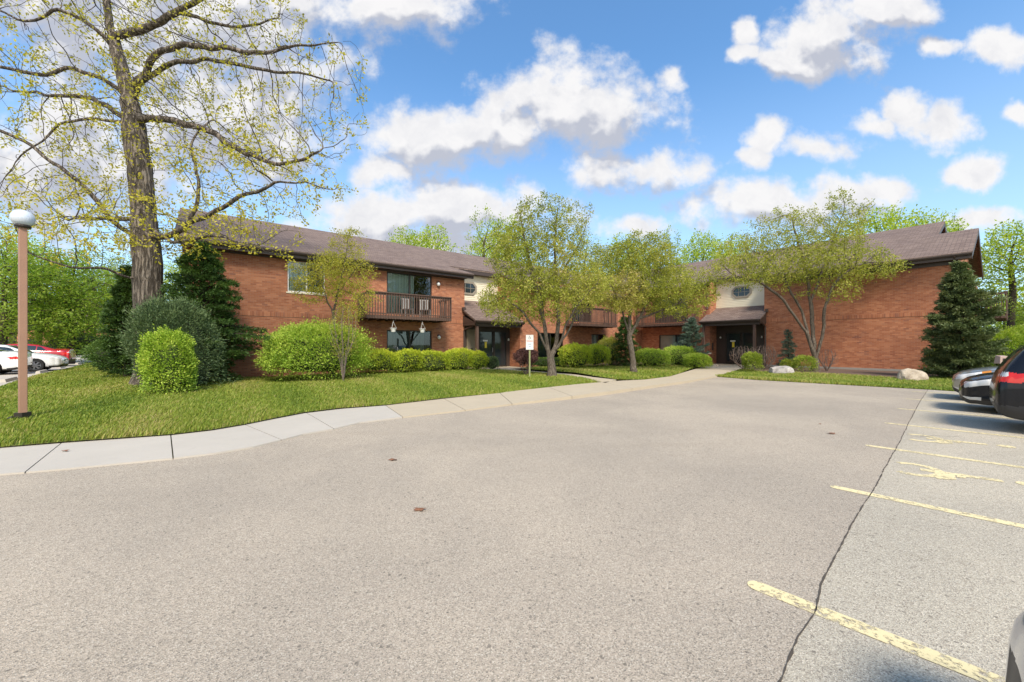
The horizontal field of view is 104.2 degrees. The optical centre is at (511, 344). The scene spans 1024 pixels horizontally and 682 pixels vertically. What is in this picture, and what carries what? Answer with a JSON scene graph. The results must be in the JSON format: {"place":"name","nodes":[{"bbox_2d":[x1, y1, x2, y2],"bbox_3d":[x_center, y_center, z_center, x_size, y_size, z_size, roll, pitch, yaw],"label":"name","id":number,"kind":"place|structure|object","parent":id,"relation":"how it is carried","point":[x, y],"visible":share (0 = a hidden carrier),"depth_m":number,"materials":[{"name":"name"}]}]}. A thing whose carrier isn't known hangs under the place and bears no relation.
{"place":"outdoors","nodes":[
{"label":"outdoors","id":0,"kind":"place"},
{"bbox_2d":[0,354,91,385],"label":"side parking lot","id":1,"kind":"structure","parent":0,"point":[13,373],"depth_m":20.62,"materials":[{"name":"grey asphalt"}]},
{"bbox_2d":[0,377,17,382],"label":"wheel stop","id":2,"kind":"object","parent":1,"relation":"on","point":[9,379],"visible":0.9,"depth_m":15.59,"materials":[{"name":"concrete"}]},
{"bbox_2d":[0,349,32,372],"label":"parked sedan","id":3,"kind":"object","parent":1,"relation":"on","point":[8,361],"visible":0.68,"depth_m":19.11,"materials":[{"name":"white metal"}]},
{"bbox_2d":[0,344,68,371],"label":"parked sedan","id":4,"kind":"object","parent":1,"relation":"on","point":[43,361],"visible":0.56,"depth_m":21.43,"materials":[{"name":"white metal"}]},
{"bbox_2d":[6,344,75,361],"bbox_3d":[-31.300,0.687,25.300,4.800,1.446,2.130,0,0,-38],"label":"parked coupe","id":5,"kind":"object","parent":1,"relation":"on","point":[70,354],"visible":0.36,"depth_m":25.72,"materials":[{"name":"red metal"}]},
{"bbox_2d":[29,327,102,361],"bbox_3d":[-36.303,-0.271,33.356,6.138,3.584,3.571,0,0,-39],"label":"loose bush","id":6,"kind":"object","parent":1,"relation":"on","point":[78,339],"visible":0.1,"depth_m":32.88,"materials":[{"name":"green plant"}]},
{"bbox_2d":[0,405,401,475],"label":"sidewalk","id":7,"kind":"structure","parent":0,"point":[32,458],"depth_m":6.28,"materials":[{"name":"concrete"}]},
{"bbox_2d":[0,362,597,446],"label":"lawn","id":8,"kind":"structure","parent":0,"point":[216,418],"depth_m":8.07,"materials":[{"name":"plant"}]},
{"bbox_2d":[7,209,35,418],"bbox_3d":[-9.588,-0.552,7.812,0.335,4.153,0.343,0,0,26],"label":"street lamp","id":9,"kind":"object","parent":8,"relation":"on","point":[23,221],"visible":0.97,"depth_m":7.78,"materials":[{"name":"brown metal"}]},
{"bbox_2d":[74,335,110,371],"bbox_3d":[-21.655,0.503,21.547,3.475,2.030,2.684,0,0,0],"label":"loose bush","id":10,"kind":"object","parent":8,"relation":"on","point":[92,349],"visible":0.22,"depth_m":20.68,"materials":[{"name":"green plant"}]},
{"bbox_2d":[83,264,133,376],"bbox_3d":[-16.831,-0.981,17.700,2.924,5.034,2.678,0,0,0],"label":"hemlock tree","id":11,"kind":"object","parent":8,"relation":"on","point":[120,291],"visible":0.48,"depth_m":17.09,"materials":[{"name":"green plant"}]},
{"bbox_2d":[132,324,202,394],"bbox_3d":[-10.007,0.424,11.613,1.894,2.178,1.560,0,0,0],"label":"clipped shrub","id":12,"kind":"object","parent":8,"relation":"on","point":[166,358],"visible":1,"depth_m":11.33,"materials":[{"name":"green plant"}]},
{"bbox_2d":[0,0,369,384],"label":"oak tree","id":13,"kind":"object","parent":8,"relation":"on","point":[144,232],"visible":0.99,"depth_m":13.77,"materials":[{"name":"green plant"}]},
{"bbox_2d":[116,289,257,391],"bbox_3d":[-10.461,-0.099,13.843,3.560,3.306,4.618,0,0,25],"label":"juniper bush","id":14,"kind":"object","parent":8,"relation":"on","point":[183,314],"visible":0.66,"depth_m":12.81,"materials":[{"name":"green plant"}]},
{"bbox_2d":[122,239,271,381],"bbox_3d":[-11.189,-1.249,14.840,4.950,5.464,4.376,0,0,0],"label":"hemlock tree","id":15,"kind":"object","parent":8,"relation":"on","point":[209,269],"visible":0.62,"depth_m":14.76,"materials":[{"name":"green plant"}]},
{"bbox_2d":[252,316,377,380],"bbox_3d":[-7.722,0.144,16.148,4.836,2.607,2.832,0,0,-37],"label":"round bush","id":16,"kind":"object","parent":8,"relation":"on","point":[303,347],"visible":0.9,"depth_m":15.29,"materials":[{"name":"green plant"}]},
{"bbox_2d":[284,226,382,377],"bbox_3d":[-7.614,-1.738,16.763,3.098,6.688,3.238,0,0,41],"label":"serviceberry tree","id":17,"kind":"object","parent":8,"relation":"on","point":[329,271],"visible":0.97,"depth_m":16.80,"materials":[{"name":"green plant"}]},
{"bbox_2d":[327,302,358,380],"bbox_3d":[-6.504,-0.085,15.398,1.219,3.106,1.150,0,0,0],"label":"bare shrub","id":18,"kind":"object","parent":8,"relation":"on","point":[343,367],"visible":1,"depth_m":15.37,"materials":[{"name":"green plant"}]},
{"bbox_2d":[512,347,538,374],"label":"barberry shrub","id":19,"kind":"object","parent":8,"relation":"on","point":[521,357],"visible":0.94,"depth_m":18.48,"materials":[{"name":"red plant"}]},
{"bbox_2d":[526,335,532,376],"bbox_3d":[0.782,0.577,17.613,0.330,1.974,0.047,0,0,5],"label":"parking sign","id":20,"kind":"object","parent":8,"relation":"on","point":[529,342],"visible":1,"depth_m":17.60,"materials":[{"name":"white metal"}]},
{"bbox_2d":[476,189,620,375],"bbox_3d":[1.556,-2.716,18.122,6.640,8.510,4.463,0,0,0],"label":"crabapple tree","id":21,"kind":"object","parent":8,"relation":"on","point":[552,276],"visible":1,"depth_m":17.66,"materials":[{"name":"green plant"}]},
{"label":"planting bed","id":22,"kind":"structure","parent":8,"relation":"on","visible":0},
{"bbox_2d":[359,348,396,373],"bbox_3d":[-6.527,0.813,19.535,1.973,1.301,1.429,0,0,-26],"label":"hedge shrub","id":23,"kind":"object","parent":22,"relation":"on","point":[382,359],"visible":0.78,"depth_m":19.27,"materials":[{"name":"green plant"}]},
{"bbox_2d":[392,348,424,371],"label":"hedge shrub","id":24,"kind":"object","parent":22,"relation":"on","point":[408,358],"visible":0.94,"depth_m":20.02,"materials":[{"name":"green plant"}]},
{"bbox_2d":[411,348,450,371],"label":"hedge shrub","id":25,"kind":"object","parent":22,"relation":"on","point":[435,360],"visible":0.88,"depth_m":20.80,"materials":[{"name":"green plant"}]},
{"bbox_2d":[441,347,475,369],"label":"hedge shrub","id":26,"kind":"object","parent":22,"relation":"on","point":[459,358],"visible":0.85,"depth_m":21.73,"materials":[{"name":"green plant"}]},
{"bbox_2d":[467,350,489,369],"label":"hedge shrub","id":27,"kind":"object","parent":22,"relation":"on","point":[479,358],"visible":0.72,"depth_m":22.25,"materials":[{"name":"green plant"}]},
{"bbox_2d":[485,356,499,368],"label":"bush","id":28,"kind":"object","parent":22,"relation":"on","point":[493,363],"visible":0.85,"depth_m":22.67,"materials":[{"name":"green plant"}]},
{"bbox_2d":[0,377,926,681],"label":"driveway","id":29,"kind":"structure","parent":0,"point":[644,535],"depth_m":3.19,"materials":[{"name":"grey asphalt"}]},
{"bbox_2d":[79,363,943,457],"bbox_3d":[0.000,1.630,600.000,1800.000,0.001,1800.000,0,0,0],"label":"ground","id":30,"kind":"structure","parent":0,"point":[564,373],"depth_m":19.50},
{"bbox_2d":[0,223,67,343],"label":"background tree","id":31,"kind":"object","parent":30,"relation":"on","point":[31,243],"visible":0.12,"depth_m":46.10,"materials":[{"name":"green plant"}]},
{"bbox_2d":[0,237,93,346],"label":"background tree","id":32,"kind":"object","parent":30,"relation":"on","point":[5,323],"visible":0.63,"depth_m":27.42,"materials":[{"name":"green plant"}]},
{"bbox_2d":[0,245,101,344],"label":"background tree","id":33,"kind":"object","parent":30,"relation":"on","point":[50,283],"visible":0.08,"depth_m":31.88,"materials":[{"name":"green plant"}]},
{"bbox_2d":[0,246,129,363],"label":"background tree","id":34,"kind":"object","parent":30,"relation":"on","point":[86,311],"visible":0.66,"depth_m":28.83,"materials":[{"name":"green plant"}]},
{"bbox_2d":[49,249,121,360],"bbox_3d":[-36.810,-3.513,35.577,6.857,10.500,6.628,0,0,-32],"label":"background tree","id":35,"kind":"object","parent":30,"relation":"on","point":[110,262],"visible":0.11,"depth_m":35.84,"materials":[{"name":"green plant"}]},
{"bbox_2d":[74,251,131,310],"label":"background tree","id":36,"kind":"object","parent":30,"relation":"on","point":[116,264],"visible":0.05,"depth_m":43.26,"materials":[{"name":"green plant"}]},
{"bbox_2d":[163,248,186,296],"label":"background tree","id":37,"kind":"object","parent":30,"relation":"on","point":[170,272],"visible":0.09,"depth_m":57.12,"materials":[{"name":"green plant"}]},
{"bbox_2d":[385,224,432,248],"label":"background tree","id":38,"kind":"object","parent":30,"relation":"on","point":[402,238],"visible":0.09,"depth_m":49.73,"materials":[{"name":"green plant"}]},
{"bbox_2d":[401,223,457,251],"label":"background tree","id":39,"kind":"object","parent":30,"relation":"on","point":[438,243],"visible":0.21,"depth_m":52.44,"materials":[{"name":"green plant"}]},
{"bbox_2d":[455,203,508,259],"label":"background tree","id":40,"kind":"object","parent":30,"relation":"on","point":[484,250],"visible":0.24,"depth_m":45.67,"materials":[{"name":"green plant"}]},
{"bbox_2d":[478,366,527,370],"bbox_3d":[-0.938,1.575,24.212,3.680,0.250,2.150,0,0,-38],"label":"stoop","id":41,"kind":"object","parent":30,"relation":"on","point":[509,367],"visible":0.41,"depth_m":24.78,"materials":[{"name":"concrete"}]},
{"bbox_2d":[471,212,539,265],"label":"background tree","id":42,"kind":"object","parent":30,"relation":"on","point":[519,254],"visible":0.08,"depth_m":51.74,"materials":[{"name":"green plant"}]},
{"bbox_2d":[7,285,1023,326],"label":"distant wood","id":43,"kind":"object","parent":30,"relation":"on","point":[992,295],"visible":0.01,"depth_m":67.16,"materials":[{"name":"green plant"}]},
{"bbox_2d":[572,229,608,273],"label":"background tree","id":44,"kind":"object","parent":30,"relation":"on","point":[587,250],"visible":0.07,"depth_m":51.14,"materials":[{"name":"green plant"}]},
{"bbox_2d":[173,208,1008,376],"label":"apartment building","id":45,"kind":"structure","parent":30,"relation":"on","point":[880,324],"depth_m":22.73,"materials":[{"name":"brick"}]},
{"bbox_2d":[286,261,326,295],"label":"window","id":46,"kind":"structure","parent":45,"relation":"in","point":[290,274],"depth_m":18.70,"materials":[{"name":"glass"}]},
{"bbox_2d":[402,298,413,315],"bbox_3d":[-5.548,-1.935,21.109,0.480,1.000,0.475,0,0,-44],"label":"patio chair","id":47,"kind":"object","parent":45,"relation":"on","point":[405,306],"visible":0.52,"depth_m":21.18,"materials":[{"name":"grey plastic"}]},
{"bbox_2d":[387,271,431,314],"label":"sliding door","id":48,"kind":"structure","parent":45,"relation":"in","point":[396,282],"depth_m":22.06,"materials":[{"name":"grey glass"}]},
{"bbox_2d":[387,330,431,370],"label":"window","id":49,"kind":"structure","parent":45,"relation":"in","point":[398,340],"depth_m":21.98,"materials":[{"name":"black glass"}]},
{"bbox_2d":[420,300,429,310],"bbox_3d":[-4.735,-1.935,21.700,0.480,1.000,0.475,0,0,-27],"label":"patio chair","id":50,"kind":"object","parent":45,"relation":"on","point":[423,305],"visible":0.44,"depth_m":21.86,"materials":[{"name":"grey plastic"}]},
{"bbox_2d":[464,281,476,294],"bbox_3d":[-2.843,-3.620,25.753,1.320,0.840,0.070,0,0,-38],"label":"window","id":51,"kind":"structure","parent":45,"relation":"in","point":[470,288],"depth_m":25.83,"materials":[{"name":"glass"}]},
{"bbox_2d":[479,331,493,367],"bbox_3d":[-1.633,0.310,24.963,0.935,2.280,0.765,0,0,0],"label":"door","id":52,"kind":"structure","parent":45,"relation":"in","point":[486,338],"depth_m":25.06,"materials":[{"name":"black glass"}]},
{"bbox_2d":[538,333,562,359],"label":"window","id":53,"kind":"structure","parent":45,"relation":"in","point":[551,336],"depth_m":27.11,"materials":[{"name":"black glass"}]},
{"bbox_2d":[572,292,590,321],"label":"window","id":54,"kind":"structure","parent":45,"relation":"in","point":[585,292],"depth_m":29.87,"materials":[{"name":"brown glass"}]},
{"bbox_2d":[592,334,604,343],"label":"window","id":55,"kind":"structure","parent":45,"relation":"in","point":[595,337],"depth_m":30.31,"materials":[{"name":"black glass"}]},
{"bbox_2d":[655,296,687,322],"bbox_3d":[12.653,-2.750,31.665,0.170,2.100,2.800,0,0,-38],"label":"window","id":56,"kind":"structure","parent":45,"relation":"in","point":[668,296],"depth_m":31.63,"materials":[{"name":"black glass"}]},
{"bbox_2d":[659,334,692,351],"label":"window","id":57,"kind":"structure","parent":45,"relation":"in","point":[664,340],"depth_m":31.98,"materials":[{"name":"grey glass"}]},
{"bbox_2d":[726,332,740,363],"bbox_3d":[15.992,0.300,28.809,0.703,2.280,0.856,0,0,0],"label":"door","id":58,"kind":"structure","parent":45,"relation":"in","point":[733,340],"depth_m":28.85,"materials":[{"name":"black glass"}]},
{"bbox_2d":[732,285,751,297],"bbox_3d":[16.325,-3.720,28.371,0.070,0.840,1.320,0,0,-38],"label":"window","id":59,"kind":"structure","parent":45,"relation":"in","point":[736,293],"depth_m":28.34,"materials":[{"name":"glass"}]},
{"bbox_2d":[603,231,661,274],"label":"background tree","id":60,"kind":"object","parent":30,"relation":"on","point":[614,239],"visible":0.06,"depth_m":47.43,"materials":[{"name":"green plant"}]},
{"bbox_2d":[651,225,690,266],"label":"background tree","id":61,"kind":"object","parent":30,"relation":"on","point":[676,246],"visible":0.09,"depth_m":49.25,"materials":[{"name":"green plant"}]},
{"bbox_2d":[676,228,739,263],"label":"background tree","id":62,"kind":"object","parent":30,"relation":"on","point":[698,253],"visible":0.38,"depth_m":54.29,"materials":[{"name":"green plant"}]},
{"bbox_2d":[705,231,759,258],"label":"background tree","id":63,"kind":"object","parent":30,"relation":"on","point":[738,241],"visible":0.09,"depth_m":59.70,"materials":[{"name":"green plant"}]},
{"bbox_2d":[713,363,754,366],"bbox_3d":[15.318,1.570,27.589,2.580,0.260,3.500,0,0,-38],"label":"stoop","id":64,"kind":"object","parent":30,"relation":"on","point":[730,365],"visible":0.11,"depth_m":27.02,"materials":[{"name":"concrete"}]},
{"bbox_2d":[838,200,919,238],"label":"background tree","id":65,"kind":"object","parent":30,"relation":"on","point":[890,219],"visible":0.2,"depth_m":48.51,"materials":[{"name":"green plant"}]},
{"bbox_2d":[888,204,972,232],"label":"background tree","id":66,"kind":"object","parent":30,"relation":"on","point":[922,221],"visible":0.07,"depth_m":55.76,"materials":[{"name":"green plant"}]},
{"bbox_2d":[921,208,996,288],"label":"background tree","id":67,"kind":"object","parent":30,"relation":"on","point":[954,226],"visible":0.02,"depth_m":58.99,"materials":[{"name":"green plant"}]},
{"bbox_2d":[963,326,1023,364],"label":"forsythia bush","id":68,"kind":"object","parent":30,"relation":"on","point":[1016,338],"visible":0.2,"depth_m":19.36,"materials":[{"name":"green plant"}]},
{"bbox_2d":[976,219,1023,329],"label":"background tree","id":69,"kind":"object","parent":30,"relation":"on","point":[1010,266],"visible":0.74,"depth_m":32.75,"materials":[{"name":"green plant"}]},
{"bbox_2d":[985,295,1023,329],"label":"background tree","id":70,"kind":"object","parent":30,"relation":"on","point":[1004,324],"visible":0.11,"depth_m":39.48,"materials":[{"name":"green plant"}]},
{"bbox_2d":[999,324,1023,343],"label":"forsythia bush","id":71,"kind":"object","parent":30,"relation":"on","point":[1018,328],"visible":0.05,"depth_m":21.92,"materials":[{"name":"green plant"}]},
{"bbox_2d":[1002,299,1023,325],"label":"background tree","id":72,"kind":"object","parent":30,"relation":"on","point":[1014,309],"visible":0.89,"depth_m":31.71,"materials":[{"name":"green plant"}]},
{"bbox_2d":[0,0,1023,327],"label":"sky","id":73,"kind":"structure","parent":0,"point":[714,116],"materials":[{"name":"blue"}]},
{"bbox_2d":[501,369,615,381],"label":"entrance path","id":74,"kind":"structure","parent":0,"point":[602,380],"depth_m":17.93,"materials":[{"name":"concrete"}]},
{"bbox_2d":[385,365,743,417],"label":"sidewalk","id":75,"kind":"structure","parent":0,"point":[460,404],"depth_m":12.11,"materials":[{"name":"concrete"}]},
{"bbox_2d":[524,364,699,379],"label":"lawn","id":76,"kind":"structure","parent":0,"point":[629,376],"depth_m":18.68,"materials":[{"name":"plant"}]},
{"bbox_2d":[516,362,670,368],"bbox_3d":[7.104,1.451,26.558,14.590,0.001,6.137,0,0,-38],"label":"planting bed","id":77,"kind":"object","parent":76,"relation":"on","point":[588,364],"visible":0.1,"depth_m":27.12,"materials":[{"name":"brown soil"}]},
{"bbox_2d":[530,357,567,366],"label":"hedge","id":78,"kind":"object","parent":77,"relation":"on","point":[542,361],"visible":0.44,"depth_m":25.03,"materials":[{"name":"green plant"}]},
{"bbox_2d":[556,342,593,367],"bbox_3d":[3.882,0.680,24.262,2.726,1.690,2.566,0,0,0],"label":"round bush","id":79,"kind":"object","parent":77,"relation":"on","point":[575,354],"visible":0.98,"depth_m":23.76,"materials":[{"name":"green plant"}]},
{"bbox_2d":[582,343,611,366],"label":"round bush","id":80,"kind":"object","parent":77,"relation":"on","point":[601,353],"visible":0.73,"depth_m":24.80,"materials":[{"name":"green plant"}]},
{"bbox_2d":[597,334,621,364],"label":"loose bush","id":81,"kind":"object","parent":77,"relation":"on","point":[608,342],"visible":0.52,"depth_m":26.37,"materials":[{"name":"green plant"}]},
{"bbox_2d":[607,316,645,366],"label":"yew tree","id":82,"kind":"object","parent":77,"relation":"on","point":[623,345],"visible":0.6,"depth_m":26.00,"materials":[{"name":"green plant"}]},
{"bbox_2d":[635,347,672,366],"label":"round bush","id":83,"kind":"object","parent":77,"relation":"on","point":[650,356],"visible":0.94,"depth_m":25.07,"materials":[{"name":"green plant"}]},
{"bbox_2d":[662,345,701,366],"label":"round bush","id":84,"kind":"object","parent":77,"relation":"on","point":[678,352],"visible":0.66,"depth_m":26.45,"materials":[{"name":"green plant"}]},
{"bbox_2d":[674,317,709,353],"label":"blue spruce","id":85,"kind":"object","parent":77,"relation":"on","point":[688,328],"visible":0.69,"depth_m":27.80,"materials":[{"name":"green plant"}]},
{"bbox_2d":[582,228,720,371],"bbox_3d":[7.379,-2.164,21.009,7.286,7.471,4.497,0,0,0],"label":"crabapple tree","id":86,"kind":"object","parent":76,"relation":"on","point":[617,301],"visible":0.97,"depth_m":20.45,"materials":[{"name":"green plant"}]},
{"bbox_2d":[681,353,712,368],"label":"round bush","id":87,"kind":"object","parent":76,"relation":"on","point":[696,359],"visible":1,"depth_m":24.26,"materials":[{"name":"green plant"}]},
{"bbox_2d":[781,390,1023,681],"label":"parking lot","id":88,"kind":"structure","parent":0,"point":[947,583],"depth_m":2.88,"materials":[{"name":"grey asphalt"}]},
{"bbox_2d":[778,390,927,681],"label":"pavement crack","id":89,"kind":"object","parent":88,"relation":"on","point":[806,624],"visible":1,"depth_m":2.75,"materials":[{"name":"black asphalt"}]},
{"bbox_2d":[747,391,1023,681],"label":"road markings","id":90,"kind":"object","parent":88,"relation":"on","point":[929,654],"visible":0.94,"depth_m":2.51,"materials":[{"name":"paint"}]},
{"bbox_2d":[952,366,997,392],"bbox_3d":[14.766,0.877,10.150,2.130,1.446,4.800,0,0,-42],"label":"parked sedan","id":91,"kind":"object","parent":88,"relation":"on","point":[958,377],"visible":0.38,"depth_m":11.29,"materials":[{"name":"silver metal"}]},
{"bbox_2d":[959,372,993,405],"bbox_3d":[12.823,0.877,8.226,2.130,1.446,4.800,0,0,-42],"label":"parked sedan","id":92,"kind":"object","parent":88,"relation":"on","point":[973,389],"visible":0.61,"depth_m":9.28,"materials":[{"name":"black metal"}]},
{"bbox_2d":[989,345,1023,419],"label":"parked suv","id":93,"kind":"object","parent":88,"relation":"on","point":[1006,392],"visible":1,"depth_m":7.15,"materials":[{"name":"black metal"}]},
{"bbox_2d":[1004,611,1023,681],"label":"parked sedan","id":94,"kind":"object","parent":88,"relation":"on","point":[1014,670],"visible":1,"depth_m":1.30,"materials":[{"name":"grey metal"}]},
{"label":"lawn","id":95,"kind":"structure","parent":0,"visible":0},
{"bbox_2d":[715,368,953,390],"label":"grass","id":96,"kind":"structure","parent":95,"relation":"on","point":[938,383],"depth_m":16.88,"materials":[{"name":"green plant"}]},
{"bbox_2d":[748,366,951,381],"bbox_3d":[16.292,1.501,20.290,8.039,0.101,9.437,0,0,-38],"label":"planting bed","id":97,"kind":"object","parent":95,"relation":"on","point":[873,372],"visible":0.32,"depth_m":21.17,"materials":[{"name":"brown soil"}]},
{"bbox_2d":[729,346,758,368],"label":"twiggy hedge","id":98,"kind":"object","parent":97,"relation":"on","point":[737,357],"visible":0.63,"depth_m":22.55,"materials":[{"name":"brown plant"}]},
{"bbox_2d":[741,351,764,370],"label":"loose bush","id":99,"kind":"object","parent":97,"relation":"on","point":[755,357],"visible":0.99,"depth_m":21.19,"materials":[{"name":"green plant"}]},
{"bbox_2d":[753,345,777,368],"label":"twiggy hedge","id":100,"kind":"object","parent":97,"relation":"on","point":[769,354],"visible":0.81,"depth_m":22.81,"materials":[{"name":"brown plant"}]},
{"bbox_2d":[768,366,794,373],"bbox_3d":[13.716,1.493,20.194,1.264,0.801,1.002,0,0,0],"label":"boulder","id":101,"kind":"object","parent":97,"relation":"on","point":[781,369],"visible":0.42,"depth_m":19.92,"materials":[{"name":"white stone"}]},
{"bbox_2d":[779,358,793,368],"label":"loose bush","id":102,"kind":"object","parent":97,"relation":"on","point":[784,361],"visible":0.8,"depth_m":22.31,"materials":[{"name":"green plant"}]},
{"bbox_2d":[776,329,797,365],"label":"young spruce","id":103,"kind":"object","parent":97,"relation":"on","point":[787,340],"visible":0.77,"depth_m":23.15,"materials":[{"name":"green plant"}]},
{"bbox_2d":[791,354,819,371],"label":"loose bush","id":104,"kind":"object","parent":97,"relation":"on","point":[797,361],"visible":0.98,"depth_m":20.81,"materials":[{"name":"green plant"}]},
{"bbox_2d":[700,186,913,370],"bbox_3d":[15.093,-3.487,21.248,10.897,10.011,4.565,0,0,0],"label":"crabapple tree","id":105,"kind":"object","parent":97,"relation":"on","point":[803,261],"visible":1,"depth_m":20.84,"materials":[{"name":"green plant"}]},
{"bbox_2d":[818,349,838,370],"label":"twiggy shrub","id":106,"kind":"object","parent":97,"relation":"on","point":[823,364],"visible":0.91,"depth_m":21.34,"materials":[{"name":"brown plant"}]},
{"bbox_2d":[897,368,928,380],"bbox_3d":[16.674,1.497,16.580,1.058,0.990,0.866,0,0,0],"label":"boulder","id":107,"kind":"object","parent":97,"relation":"on","point":[908,374],"visible":0.54,"depth_m":16.38,"materials":[{"name":"beige stone"}]},
{"bbox_2d":[917,260,1011,377],"bbox_3d":[18.972,-1.006,16.871,2.742,5.129,2.928,0,0,-30],"label":"spruce tree","id":108,"kind":"object","parent":97,"relation":"on","point":[959,306],"visible":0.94,"depth_m":16.55,"materials":[{"name":"green plant"}]},
{"bbox_2d":[994,355,1006,364],"bbox_3d":[18.645,0.980,15.195,0.339,1.096,0.207,0,0,0],"label":"utility box","id":109,"kind":"object","parent":95,"relation":"on","point":[999,359],"visible":0.45,"depth_m":15.15,"materials":[{"name":"grey metal"}]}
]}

